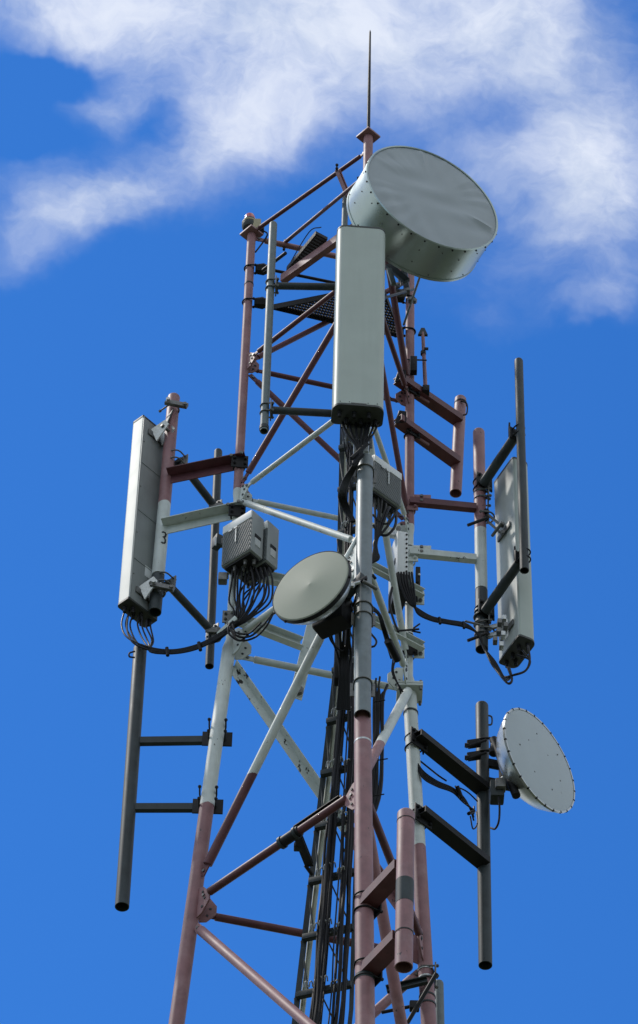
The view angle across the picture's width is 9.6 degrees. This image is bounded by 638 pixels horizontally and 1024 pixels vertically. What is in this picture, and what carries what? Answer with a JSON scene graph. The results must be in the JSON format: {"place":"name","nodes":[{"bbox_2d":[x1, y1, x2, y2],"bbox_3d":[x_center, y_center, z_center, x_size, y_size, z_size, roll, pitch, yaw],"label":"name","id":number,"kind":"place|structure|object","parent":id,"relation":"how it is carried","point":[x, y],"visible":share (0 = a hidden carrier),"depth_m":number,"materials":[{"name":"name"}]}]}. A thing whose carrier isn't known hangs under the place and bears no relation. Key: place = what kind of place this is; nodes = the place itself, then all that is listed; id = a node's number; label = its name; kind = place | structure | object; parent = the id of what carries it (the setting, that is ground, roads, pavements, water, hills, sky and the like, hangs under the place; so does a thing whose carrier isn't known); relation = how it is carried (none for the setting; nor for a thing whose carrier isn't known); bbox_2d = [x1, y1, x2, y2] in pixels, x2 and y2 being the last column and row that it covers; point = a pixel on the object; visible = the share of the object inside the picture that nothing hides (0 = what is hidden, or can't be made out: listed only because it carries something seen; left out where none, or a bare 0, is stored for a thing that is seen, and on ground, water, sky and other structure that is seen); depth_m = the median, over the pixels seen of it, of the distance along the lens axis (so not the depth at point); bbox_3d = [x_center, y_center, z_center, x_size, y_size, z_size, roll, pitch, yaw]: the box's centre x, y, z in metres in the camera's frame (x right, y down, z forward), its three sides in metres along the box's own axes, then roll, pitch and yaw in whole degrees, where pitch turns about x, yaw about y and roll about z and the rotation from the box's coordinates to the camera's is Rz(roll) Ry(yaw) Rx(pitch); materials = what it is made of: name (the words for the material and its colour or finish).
{"place":"outdoors","nodes":[
{"label":"outdoors","id":0,"kind":"place"},
{"bbox_2d":[0,0,637,1023],"label":"sky","id":1,"kind":"structure","parent":0,"point":[139,138],"materials":[{"name":"blue"}]},
{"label":"foundation slab","id":2,"kind":"structure","parent":0,"visible":0},
{"bbox_2d":[168,126,436,1023],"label":"lattice tower","id":3,"kind":"structure","parent":2,"relation":"on","point":[200,906],"depth_m":23.97,"materials":[{"name":"metal"}]},
{"bbox_2d":[115,644,232,911],"bbox_3d":[-0.902,1.601,23.729,0.685,2.255,0.169,-7,-49,8],"label":"mounting frame","id":4,"kind":"object","parent":3,"relation":"attached to","point":[131,807],"visible":1,"depth_m":23.67,"materials":[{"name":"paint"}]},
{"bbox_2d":[148,393,247,616],"bbox_3d":[-0.796,-0.143,25.647,0.638,2.196,0.145,-11,-49,11],"label":"mounting frame","id":5,"kind":"object","parent":3,"relation":"attached to","point":[166,522],"visible":0.9,"depth_m":25.60,"materials":[{"name":"red paint"}]},
{"bbox_2d":[118,397,188,627],"bbox_3d":[-1.098,-0.054,25.616,0.330,2.107,0.275,-34,-57,28],"label":"panel antenna","id":6,"kind":"object","parent":5,"relation":"attached to","point":[138,584],"visible":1,"depth_m":25.51,"materials":[{"name":"white-grey plastic"},{"name":"steel"},{"name":"dark painted steel"}]},
{"bbox_2d":[158,448,222,669],"bbox_3d":[-0.848,0.130,25.799,0.151,2.178,0.645,-29,-55,25],"label":"mounting frame","id":7,"kind":"object","parent":5,"relation":"attached to","point":[210,627],"visible":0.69,"depth_m":25.64,"materials":[{"name":"paint"}]},
{"bbox_2d":[212,533,222,550],"bbox_3d":[-0.682,0.215,25.812,0.079,0.126,0.080,16,-50,-13],"label":"surge box","id":8,"kind":"object","parent":3,"relation":"attached to","point":[217,541],"visible":0.88,"depth_m":25.79,"materials":[{"name":"paint"}]},
{"bbox_2d":[242,213,267,252],"bbox_3d":[-0.469,-2.030,27.699,0.197,0.439,0.112,2,-48,0],"label":"obstruction light","id":9,"kind":"object","parent":3,"relation":"attached to","point":[249,219],"visible":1,"depth_m":27.73,"materials":[{"name":"paint"}]},
{"bbox_2d":[217,572,316,700],"bbox_3d":[-0.309,0.711,24.848,0.866,1.322,0.234,31,-54,-24],"label":"mounting frame","id":10,"kind":"object","parent":3,"relation":"attached to","point":[281,635],"visible":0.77,"depth_m":24.76,"materials":[{"name":"white paint"}]},
{"bbox_2d":[221,510,263,578],"bbox_3d":[-0.491,0.224,24.961,0.263,0.475,0.175,-31,-56,26],"label":"radio unit","id":11,"kind":"object","parent":10,"relation":"attached to","point":[242,546],"visible":1,"depth_m":24.88,"materials":[{"name":"metal"}]},
{"bbox_2d":[121,565,273,656],"bbox_3d":[-0.790,0.655,24.657,1.048,0.780,0.166,-10,-49,11],"label":"cable bundle","id":12,"kind":"object","parent":11,"relation":"hanging from","point":[243,616],"visible":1,"depth_m":24.55,"materials":[{"name":"black rubber"}]},
{"bbox_2d":[226,612,273,641],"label":"cable bundle","id":13,"kind":"object","parent":12,"relation":"hanging from","point":[234,633],"visible":1,"depth_m":24.17,"materials":[{"name":"black rubber"}]},
{"bbox_2d":[239,520,278,588],"bbox_3d":[-0.391,0.291,25.019,0.263,0.475,0.170,-31,-56,26],"label":"radio unit","id":14,"kind":"object","parent":10,"relation":"attached to","point":[270,545],"visible":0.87,"depth_m":24.90,"materials":[{"name":"metal"}]},
{"bbox_2d":[259,221,334,433],"bbox_3d":[-0.003,-1.210,25.362,0.745,2.196,0.134,10,-49,-8],"label":"mounting frame","id":15,"kind":"object","parent":3,"relation":"attached to","point":[271,282],"visible":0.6,"depth_m":25.23,"materials":[{"name":"metal"}]},
{"bbox_2d":[331,225,385,453],"bbox_3d":[0.261,-1.095,25.097,0.338,2.039,0.460,2,-48,0],"label":"panel antenna","id":16,"kind":"object","parent":15,"relation":"attached to","point":[358,368],"visible":0.84,"depth_m":24.89,"materials":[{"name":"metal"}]},
{"bbox_2d":[338,422,378,522],"bbox_3d":[0.257,-0.361,24.566,0.257,0.788,0.590,2,-48,0],"label":"cable bundle","id":17,"kind":"object","parent":16,"relation":"attached to","point":[357,456],"visible":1,"depth_m":24.34,"materials":[{"name":"black rubber"}]},
{"bbox_2d":[276,795,341,875],"bbox_3d":[-0.090,1.899,22.443,0.291,0.100,0.686,12,-49,-9],"label":"pipe clamp","id":18,"kind":"object","parent":3,"relation":"hanging from","point":[285,840],"visible":1,"depth_m":22.44,"materials":[{"name":"metal"}]},
{"bbox_2d":[292,425,355,1023],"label":"cable ladder","id":19,"kind":"object","parent":3,"relation":"attached to","point":[313,879],"visible":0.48,"depth_m":22.94,"materials":[{"name":"paint"}]},
{"bbox_2d":[300,438,356,1023],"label":"cable bundle","id":20,"kind":"object","parent":19,"relation":"attached to","point":[327,836],"visible":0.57,"depth_m":22.77,"materials":[{"name":"black rubber"}]},
{"bbox_2d":[329,595,355,709],"bbox_3d":[0.140,0.844,23.474,0.175,0.462,0.631,2,-48,0],"label":"cable bundle","id":21,"kind":"object","parent":3,"relation":"attached to","point":[343,693],"visible":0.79,"depth_m":23.58,"materials":[{"name":"black rubber"}]},
{"bbox_2d":[350,453,377,717],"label":"mounting frame","id":22,"kind":"object","parent":3,"relation":"attached to","point":[362,685],"visible":0.99,"depth_m":23.31,"materials":[{"name":"metal"}]},
{"bbox_2d":[272,537,363,639],"bbox_3d":[0.048,0.461,23.475,0.560,0.893,0.405,-24,-53,21],"label":"microwave dish","id":23,"kind":"object","parent":22,"relation":"attached to","point":[315,590],"visible":1,"depth_m":23.24,"materials":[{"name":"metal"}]},
{"bbox_2d":[367,30,370,126],"bbox_3d":[0.366,-3.132,27.649,0.084,1.325,0.082,2,-48,0],"label":"lightning rod","id":24,"kind":"object","parent":3,"relation":"on","point":[369,91],"visible":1,"depth_m":27.61,"materials":[{"name":"metal"}]},
{"bbox_2d":[372,676,388,811],"bbox_3d":[0.325,1.621,22.955,0.211,1.751,0.119,-16,-50,15],"label":"cable bundle","id":25,"kind":"object","parent":3,"relation":"attached to","point":[378,719],"visible":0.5,"depth_m":23.23,"materials":[{"name":"black rubber"}]},
{"bbox_2d":[353,808,414,986],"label":"mounting frame","id":26,"kind":"object","parent":3,"relation":"attached to","point":[397,874],"visible":0.97,"depth_m":20.94,"materials":[{"name":"red paint"}]},
{"bbox_2d":[372,454,401,518],"bbox_3d":[0.393,-0.153,24.784,0.261,0.420,0.180,35,-56,-26],"label":"radio unit","id":27,"kind":"object","parent":3,"relation":"attached to","point":[387,487],"visible":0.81,"depth_m":24.73,"materials":[{"name":"metal"}]},
{"bbox_2d":[372,496,397,563],"bbox_3d":[0.415,0.102,24.358,0.185,0.725,0.071,2,-48,0],"label":"cable bundle","id":28,"kind":"object","parent":27,"relation":"hanging from","point":[379,523],"visible":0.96,"depth_m":24.35,"materials":[{"name":"black rubber"}]},
{"bbox_2d":[371,574,420,693],"bbox_3d":[0.422,0.594,24.077,0.179,0.986,0.834,-15,-50,15],"label":"cable bundle","id":29,"kind":"object","parent":3,"relation":"attached to","point":[394,655],"visible":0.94,"depth_m":23.89,"materials":[{"name":"black rubber"}]},
{"bbox_2d":[372,562,424,605],"bbox_3d":[0.473,0.479,25.144,0.513,0.130,0.162,28,-53,-22],"label":"support arm","id":30,"kind":"object","parent":3,"relation":"attached to","point":[378,569],"visible":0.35,"depth_m":25.10},
{"bbox_2d":[388,526,408,614],"bbox_3d":[0.508,0.393,25.238,0.172,0.645,0.248,2,-48,0],"label":"radio unit","id":31,"kind":"object","parent":30,"relation":"attached to","point":[400,548],"visible":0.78,"depth_m":25.20,"materials":[{"name":"metal"}]},
{"bbox_2d":[374,615,424,659],"bbox_3d":[0.466,0.819,24.765,0.509,0.130,0.162,29,-53,-22],"label":"support arm","id":32,"kind":"object","parent":3,"relation":"attached to","point":[416,647],"visible":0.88,"depth_m":24.79},
{"bbox_2d":[381,962,444,1023],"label":"mounting frame","id":33,"kind":"object","parent":3,"relation":"attached to","point":[413,1006],"visible":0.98,"depth_m":22.80,"materials":[{"name":"metal"}]},
{"bbox_2d":[415,567,419,584],"bbox_3d":[0.660,0.449,25.311,0.033,0.218,0.065,2,-48,0],"label":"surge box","id":34,"kind":"object","parent":3,"relation":"attached to","point":[417,576],"visible":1,"depth_m":25.31,"materials":[{"name":"metal"}]},
{"bbox_2d":[346,145,497,325],"bbox_3d":[0.489,-1.805,26.694,1.034,1.224,1.356,21,-51,-17],"label":"microwave dish","id":35,"kind":"object","parent":3,"relation":"attached to","point":[433,216],"visible":1,"depth_m":26.12,"materials":[{"name":"metal"}]},
{"bbox_2d":[393,370,467,497],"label":"mounting frame","id":36,"kind":"object","parent":3,"relation":"attached to","point":[455,416],"visible":1,"depth_m":26.73,"materials":[{"name":"red paint"}]},
{"bbox_2d":[407,328,429,395],"bbox_3d":[0.705,-1.101,27.057,0.193,0.719,0.080,18,-50,-14],"label":"slim pipe","id":37,"kind":"object","parent":36,"relation":"on","point":[422,333],"visible":1,"depth_m":26.97,"materials":[{"name":"grey metal"}]},
{"bbox_2d":[401,427,491,653],"bbox_3d":[0.865,0.153,25.731,0.621,2.200,0.159,2,-48,0],"label":"mounting frame","id":38,"kind":"object","parent":3,"relation":"attached to","point":[478,558],"visible":0.95,"depth_m":25.67,"materials":[{"name":"red paint"}]},
{"bbox_2d":[467,457,534,667],"bbox_3d":[1.198,0.353,25.407,0.407,1.968,0.367,31,-54,-23],"label":"panel antenna","id":39,"kind":"object","parent":38,"relation":"attached to","point":[514,628],"visible":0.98,"depth_m":25.20,"materials":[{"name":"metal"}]},
{"bbox_2d":[397,572,530,684],"bbox_3d":[0.937,0.809,24.698,0.866,1.017,0.187,2,-48,0],"label":"cable bundle","id":40,"kind":"object","parent":39,"relation":"attached to","point":[408,592],"visible":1,"depth_m":24.84,"materials":[{"name":"black rubber"}]},
{"bbox_2d":[473,357,530,620],"bbox_3d":[1.231,-0.160,25.809,0.133,2.219,0.578,26,-52,-20],"label":"mounting frame","id":41,"kind":"object","parent":38,"relation":"attached to","point":[521,556],"visible":1,"depth_m":25.57,"materials":[{"name":"paint"}]},
{"bbox_2d":[404,701,492,969],"bbox_3d":[0.822,1.862,24.160,0.175,2.287,0.764,-33,-57,27],"label":"mounting frame","id":42,"kind":"object","parent":3,"relation":"attached to","point":[478,856],"visible":0.88,"depth_m":24.18,"materials":[{"name":"paint"}]},
{"bbox_2d":[418,750,500,829],"bbox_3d":[0.850,1.754,24.194,0.615,0.600,0.165,22,-51,-17],"label":"cable bundle","id":43,"kind":"object","parent":42,"relation":"hanging from","point":[429,779],"visible":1,"depth_m":24.11,"materials":[{"name":"black rubber"}]},
{"bbox_2d":[465,707,575,813],"bbox_3d":[1.265,1.705,24.645,0.451,0.758,0.757,-31,-56,26],"label":"microwave dish","id":44,"kind":"object","parent":42,"relation":"attached to","point":[531,764],"visible":1,"depth_m":24.47,"materials":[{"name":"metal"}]}
]}

